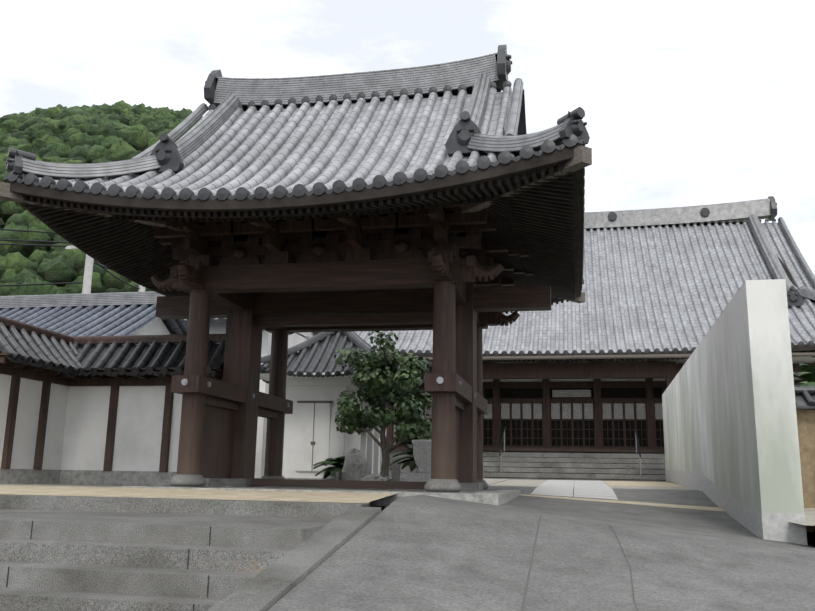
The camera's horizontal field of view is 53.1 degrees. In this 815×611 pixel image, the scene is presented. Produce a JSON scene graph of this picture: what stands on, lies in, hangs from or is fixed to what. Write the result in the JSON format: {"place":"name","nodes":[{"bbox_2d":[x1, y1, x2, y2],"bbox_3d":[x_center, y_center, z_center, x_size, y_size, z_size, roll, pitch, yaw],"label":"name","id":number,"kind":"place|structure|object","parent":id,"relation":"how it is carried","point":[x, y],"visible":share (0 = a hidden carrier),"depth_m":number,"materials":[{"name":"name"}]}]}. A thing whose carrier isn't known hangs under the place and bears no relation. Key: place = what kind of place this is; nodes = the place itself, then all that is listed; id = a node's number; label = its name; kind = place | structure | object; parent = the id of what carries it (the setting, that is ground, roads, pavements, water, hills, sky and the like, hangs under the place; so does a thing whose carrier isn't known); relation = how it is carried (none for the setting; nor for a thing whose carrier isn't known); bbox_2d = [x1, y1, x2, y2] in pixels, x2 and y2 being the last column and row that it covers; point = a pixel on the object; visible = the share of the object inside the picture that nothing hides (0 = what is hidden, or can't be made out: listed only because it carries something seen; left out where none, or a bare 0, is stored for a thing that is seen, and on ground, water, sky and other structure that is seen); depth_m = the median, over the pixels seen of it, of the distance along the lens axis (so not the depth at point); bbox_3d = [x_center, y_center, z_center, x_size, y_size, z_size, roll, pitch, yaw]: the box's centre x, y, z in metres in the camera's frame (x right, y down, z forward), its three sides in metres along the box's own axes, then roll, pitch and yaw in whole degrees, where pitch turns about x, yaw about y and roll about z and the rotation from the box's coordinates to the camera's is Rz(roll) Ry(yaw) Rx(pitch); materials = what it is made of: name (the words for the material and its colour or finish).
{"place":"outdoors","nodes":[
{"label":"outdoors","id":0,"kind":"place"},
{"bbox_2d":[0,316,224,471],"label":"wall","id":1,"kind":"structure","parent":0,"point":[76,428],"depth_m":14.18,"materials":[{"name":"white paint"}]},
{"bbox_2d":[0,322,224,372],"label":"roof tiles","id":2,"kind":"object","parent":1,"relation":"on","point":[128,354],"depth_m":14.16,"materials":[{"name":"grey tile"}]},
{"bbox_2d":[10,353,214,378],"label":"wall eaves","id":3,"kind":"object","parent":2,"relation":"attached to","point":[67,370],"depth_m":13.75,"materials":[{"name":"grey tile"}]},
{"bbox_2d":[0,494,368,610],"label":"stone steps","id":4,"kind":"structure","parent":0,"point":[82,553],"depth_m":7.15,"materials":[{"name":"stone"}]},
{"bbox_2d":[6,521,210,610],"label":"step joints","id":5,"kind":"object","parent":4,"relation":"on","point":[187,562],"visible":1,"depth_m":6.88,"materials":[{"name":"concrete"}]},
{"bbox_2d":[4,223,490,510],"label":"hill terrain","id":6,"kind":"structure","parent":0,"point":[383,508],"depth_m":61.37,"materials":[{"name":"green plant"}]},
{"bbox_2d":[0,100,202,295],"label":"hill trees","id":7,"kind":"object","parent":6,"relation":"on","point":[59,269],"visible":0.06,"depth_m":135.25,"materials":[{"name":"green plant"}]},
{"bbox_2d":[5,143,582,313],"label":"roof eaves","id":8,"kind":"object","parent":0,"point":[541,224],"visible":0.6,"depth_m":11.06,"materials":[{"name":"brown wood"}]},
{"bbox_2d":[4,88,583,181],"bbox_3d":[-0.937,-2.117,14.353,7.773,3.222,7.773,-1,-12,11],"label":"gate roof sheathing","id":9,"kind":"object","parent":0,"point":[453,94],"visible":0.04,"depth_m":14.25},
{"bbox_2d":[20,86,562,195],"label":"gate roof tiles","id":10,"kind":"object","parent":9,"relation":"on","point":[308,146],"visible":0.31,"depth_m":12.72,"materials":[{"name":"grey tile"}]},
{"bbox_2d":[22,53,563,180],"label":"gate ridges","id":11,"kind":"object","parent":10,"relation":"on","point":[479,73],"visible":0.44,"depth_m":14.20,"materials":[{"name":"grey tile"}]},
{"bbox_2d":[5,44,589,284],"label":"ridge-end ornaments","id":12,"kind":"object","parent":11,"relation":"attached to","point":[165,151],"visible":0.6,"depth_m":11.45},
{"bbox_2d":[3,81,584,290],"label":"round eave tiles","id":13,"kind":"object","parent":10,"relation":"attached to","point":[379,181],"visible":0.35,"depth_m":10.40,"materials":[{"name":"grey tile"}]},
{"bbox_2d":[0,145,591,302],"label":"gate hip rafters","id":14,"kind":"object","parent":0,"point":[581,158],"visible":0.19,"depth_m":10.81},
{"bbox_2d":[285,478,334,479],"bbox_3d":[-1.933,4.717,21.444,2.500,0.320,2.600,-1,-12,11],"label":"building foundation","id":15,"kind":"object","parent":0,"point":[310,478],"depth_m":20.27,"materials":[{"name":"grey stone"}]},
{"bbox_2d":[282,378,385,478],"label":"building wall","id":16,"kind":"structure","parent":15,"relation":"on","point":[330,441],"depth_m":20.75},
{"bbox_2d":[297,401,332,467],"bbox_3d":[-2.384,3.295,20.650,0.940,1.760,0.045,-1,-12,11],"label":"storehouse door trim","id":17,"kind":"structure","parent":16,"relation":"attached to","point":[313,442],"depth_m":20.75,"materials":[{"name":"black metal"}]},
{"bbox_2d":[260,372,410,389],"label":"roof eaves","id":18,"kind":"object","parent":16,"relation":"attached to","point":[264,376],"depth_m":20.62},
{"bbox_2d":[260,332,399,381],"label":"storehouse roof tiles","id":19,"kind":"object","parent":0,"point":[318,356],"visible":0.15,"depth_m":21.12,"materials":[{"name":"grey tile"}]},
{"bbox_2d":[261,331,401,369],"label":"roof ridges","id":20,"kind":"object","parent":19,"relation":"on","point":[359,341],"visible":0.27,"depth_m":21.45,"materials":[{"name":"grey tile"}]},
{"bbox_2d":[260,363,415,385],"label":"eave tiles","id":21,"kind":"object","parent":19,"relation":"attached to","point":[310,373],"visible":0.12,"depth_m":20.18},
{"bbox_2d":[181,377,486,406],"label":"metal beam caps","id":22,"kind":"object","parent":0,"point":[439,380],"visible":0.42,"depth_m":11.96,"materials":[{"name":"grey metal"}]},
{"bbox_2d":[151,251,519,482],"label":"gate pillars","id":23,"kind":"structure","parent":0,"point":[218,430],"depth_m":12.81,"materials":[{"name":"brown wood"}]},
{"bbox_2d":[155,257,550,489],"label":"gate beams","id":24,"kind":"structure","parent":23,"relation":"attached to","point":[367,310],"depth_m":13.30,"materials":[{"name":"brown wood"}]},
{"bbox_2d":[149,197,532,292],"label":"bracket beams","id":25,"kind":"structure","parent":24,"relation":"on","point":[414,234],"depth_m":12.14,"materials":[{"name":"brown wood"}]},
{"bbox_2d":[0,478,814,525],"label":"courtyard ground","id":26,"kind":"structure","parent":0,"point":[809,513],"depth_m":18.59,"materials":[{"name":"soil"}]},
{"bbox_2d":[0,469,208,485],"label":"footing wall","id":27,"kind":"structure","parent":26,"relation":"on","point":[92,477],"depth_m":13.98,"materials":[{"name":"stone"}]},
{"bbox_2d":[65,246,144,293],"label":"utility poles","id":28,"kind":"object","parent":26,"relation":"on","point":[88,272],"visible":0.02,"depth_m":26.45,"materials":[{"name":"concrete"}]},
{"bbox_2d":[0,229,139,288],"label":"power lines","id":29,"kind":"object","parent":28,"relation":"attached to","point":[99,264],"visible":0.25,"depth_m":26.23,"materials":[{"name":"black paint"}]},
{"bbox_2d":[122,317,170,344],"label":"neighbour house walls","id":30,"kind":"structure","parent":26,"relation":"on","point":[157,326],"depth_m":20.30,"materials":[{"name":"white paint"}]},
{"bbox_2d":[0,304,187,335],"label":"house roof tiles","id":31,"kind":"object","parent":30,"relation":"on","point":[110,320],"visible":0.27,"depth_m":19.77,"materials":[{"name":"grey tile"}]},
{"bbox_2d":[0,291,164,309],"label":"roof ridge","id":32,"kind":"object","parent":31,"relation":"on","point":[116,299],"depth_m":20.77,"materials":[{"name":"grey tile"}]},
{"bbox_2d":[184,321,312,477],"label":"house walls","id":33,"kind":"structure","parent":26,"relation":"on","point":[219,327],"depth_m":23.41,"materials":[{"name":"white paint"}]},
{"bbox_2d":[184,318,321,339],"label":"house roof tiles","id":34,"kind":"object","parent":33,"relation":"on","point":[315,333],"depth_m":27.66,"materials":[{"name":"grey tile"}]},
{"bbox_2d":[183,318,225,321],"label":"house tile ends","id":35,"kind":"object","parent":34,"relation":"attached to","point":[215,320],"visible":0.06,"depth_m":23.24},
{"bbox_2d":[121,486,520,505],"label":"gate floor","id":36,"kind":"structure","parent":26,"relation":"on","point":[495,497],"depth_m":11.19,"materials":[{"name":"stone"}]},
{"bbox_2d":[146,474,499,493],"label":"pillar base stones","id":37,"kind":"object","parent":36,"relation":"on","point":[430,486],"visible":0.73,"depth_m":11.83,"materials":[{"name":"grey stone"}]},
{"bbox_2d":[313,456,365,479],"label":"cycad fronds","id":38,"kind":"object","parent":26,"relation":"on","point":[337,464],"depth_m":19.70,"materials":[{"name":"green plant"}]},
{"bbox_2d":[0,481,724,511],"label":"tan paving","id":39,"kind":"structure","parent":26,"relation":"on","point":[343,497],"depth_m":10.72,"materials":[{"name":"beige stone"}]},
{"bbox_2d":[335,464,399,480],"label":"stone markers","id":40,"kind":"object","parent":26,"relation":"on","point":[395,472],"visible":0.64,"depth_m":17.75,"materials":[{"name":"stone"}]},
{"bbox_2d":[342,449,407,480],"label":"garden rocks","id":41,"kind":"object","parent":26,"relation":"on","point":[355,465],"visible":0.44,"depth_m":18.42,"materials":[{"name":"stone"}]},
{"bbox_2d":[334,331,431,476],"bbox_3d":[-0.434,2.491,19.773,2.676,3.657,2.462,-1,-12,11],"label":"garden tree","id":42,"kind":"object","parent":26,"relation":"on","point":[410,409],"depth_m":19.48,"materials":[{"name":"green plant"}]},
{"bbox_2d":[389,444,418,472],"bbox_3d":[0.445,3.848,19.683,1.722,0.976,1.650,-1,-12,11],"label":"palm plant","id":43,"kind":"object","parent":26,"relation":"on","point":[410,462],"depth_m":19.72,"materials":[{"name":"green plant"}]},
{"bbox_2d":[407,440,430,481],"bbox_3d":[0.448,3.498,18.080,0.750,1.000,0.750,-1,-12,11],"label":"stone monument","id":44,"kind":"object","parent":26,"relation":"on","point":[422,452],"visible":0.6,"depth_m":17.83,"materials":[{"name":"grey stone"}]},
{"bbox_2d":[366,450,665,483],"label":"steps","id":45,"kind":"structure","parent":26,"relation":"on","point":[514,461],"depth_m":28.01,"materials":[{"name":"grey stone"}]},
{"bbox_2d":[500,431,640,474],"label":"handrails","id":46,"kind":"object","parent":45,"relation":"on","point":[635,443],"visible":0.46,"depth_m":27.90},
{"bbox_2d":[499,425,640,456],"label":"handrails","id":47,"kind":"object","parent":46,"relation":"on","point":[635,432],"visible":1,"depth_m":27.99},
{"bbox_2d":[367,356,814,452],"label":"hall","id":48,"kind":"structure","parent":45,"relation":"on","point":[596,371],"depth_m":30.30,"materials":[{"name":"brown wood"}]},
{"bbox_2d":[404,388,665,480],"bbox_3d":[6.803,4.524,33.627,21.000,5.180,12.253,-1,-12,11],"label":"dark hall interior","id":49,"kind":"object","parent":48,"relation":"attached to","point":[605,392],"visible":0.04,"depth_m":30.69,"materials":[{"name":"black wood"}]},
{"bbox_2d":[420,390,662,418],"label":"window panels","id":50,"kind":"object","parent":48,"relation":"attached to","point":[577,411],"visible":0.38,"depth_m":30.89,"materials":[{"name":"white paper"}]},
{"bbox_2d":[387,344,814,361],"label":"hall rafters","id":51,"kind":"object","parent":48,"relation":"attached to","point":[806,348],"visible":0.19,"depth_m":27.72,"materials":[{"name":"brown wood"}]},
{"bbox_2d":[403,352,814,360],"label":"hall gutter","id":52,"kind":"object","parent":48,"relation":"attached to","point":[603,356],"visible":0.32,"depth_m":27.53,"materials":[{"name":"grey metal"}]},
{"bbox_2d":[519,221,797,352],"bbox_3d":[7.353,-0.005,36.912,24.020,7.216,17.400,-1,-12,11],"label":"hall roof shell","id":53,"kind":"object","parent":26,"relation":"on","point":[781,262],"depth_m":36.15},
{"bbox_2d":[662,279,803,513],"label":"white wall","id":54,"kind":"structure","parent":26,"relation":"on","point":[729,413],"depth_m":11.67,"materials":[{"name":"paint"}]},
{"bbox_2d":[665,469,806,544],"bbox_3d":[6.497,4.322,18.314,0.528,1.430,16.004,-1,-12,11],"label":"wall base","id":55,"kind":"object","parent":54,"relation":"attached to","point":[781,527],"depth_m":11.56,"materials":[{"name":"grey concrete"}]},
{"bbox_2d":[793,363,814,386],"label":"shrub","id":56,"kind":"object","parent":26,"relation":"on","point":[807,374],"visible":0.42,"depth_m":16.96,"materials":[{"name":"green plant"}]},
{"bbox_2d":[796,410,814,531],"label":"mud wall","id":57,"kind":"structure","parent":26,"relation":"on","point":[806,426],"depth_m":14.02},
{"bbox_2d":[794,387,814,409],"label":"tiled wall coping","id":58,"kind":"object","parent":57,"relation":"on","point":[804,398],"visible":0.44,"depth_m":14.24,"materials":[{"name":"tile"}]},
{"bbox_2d":[0,0,814,275],"label":"sky","id":59,"kind":"structure","parent":0,"point":[684,103],"materials":[{"name":"white"}]},
{"bbox_2d":[267,486,814,610],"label":"ramp","id":60,"kind":"structure","parent":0,"point":[419,553],"depth_m":7.31,"materials":[{"name":"grey concrete"}]},
{"bbox_2d":[521,516,637,610],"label":"pavement joints","id":61,"kind":"object","parent":60,"relation":"attached to","point":[526,587],"visible":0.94,"depth_m":7.01,"materials":[{"name":"grey concrete"}]},
{"bbox_2d":[531,480,617,499],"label":"slab path","id":62,"kind":"structure","parent":0,"point":[593,491],"depth_m":17.13,"materials":[{"name":"white stone"}]},
{"bbox_2d":[354,221,814,353],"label":"hall roof tiles","id":63,"kind":"object","parent":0,"point":[669,288],"visible":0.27,"depth_m":31.60,"materials":[{"name":"grey tile"}]},
{"bbox_2d":[376,219,814,355],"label":"round end tiles","id":64,"kind":"object","parent":63,"relation":"attached to","point":[610,351],"visible":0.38,"depth_m":27.92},
{"bbox_2d":[584,198,814,299],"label":"hall ridges","id":65,"kind":"object","parent":63,"relation":"on","point":[752,212],"visible":0.46,"depth_m":36.16,"materials":[{"name":"grey tile"}]},
{"bbox_2d":[608,196,803,306],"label":"ridge-end ornaments","id":66,"kind":"object","parent":65,"relation":"attached to","point":[796,299],"visible":0.46,"depth_m":35.48},
{"bbox_2d":[381,511,814,546],"bbox_3d":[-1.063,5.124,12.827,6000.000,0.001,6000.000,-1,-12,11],"label":"ground","id":67,"kind":"structure","parent":0,"point":[810,538],"depth_m":36.64,"materials":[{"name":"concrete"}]},
{"bbox_2d":[208,507,380,610],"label":"ramp kerb","id":68,"kind":"structure","parent":67,"relation":"on","point":[269,587],"depth_m":6.36,"materials":[{"name":"stone"}]}
]}

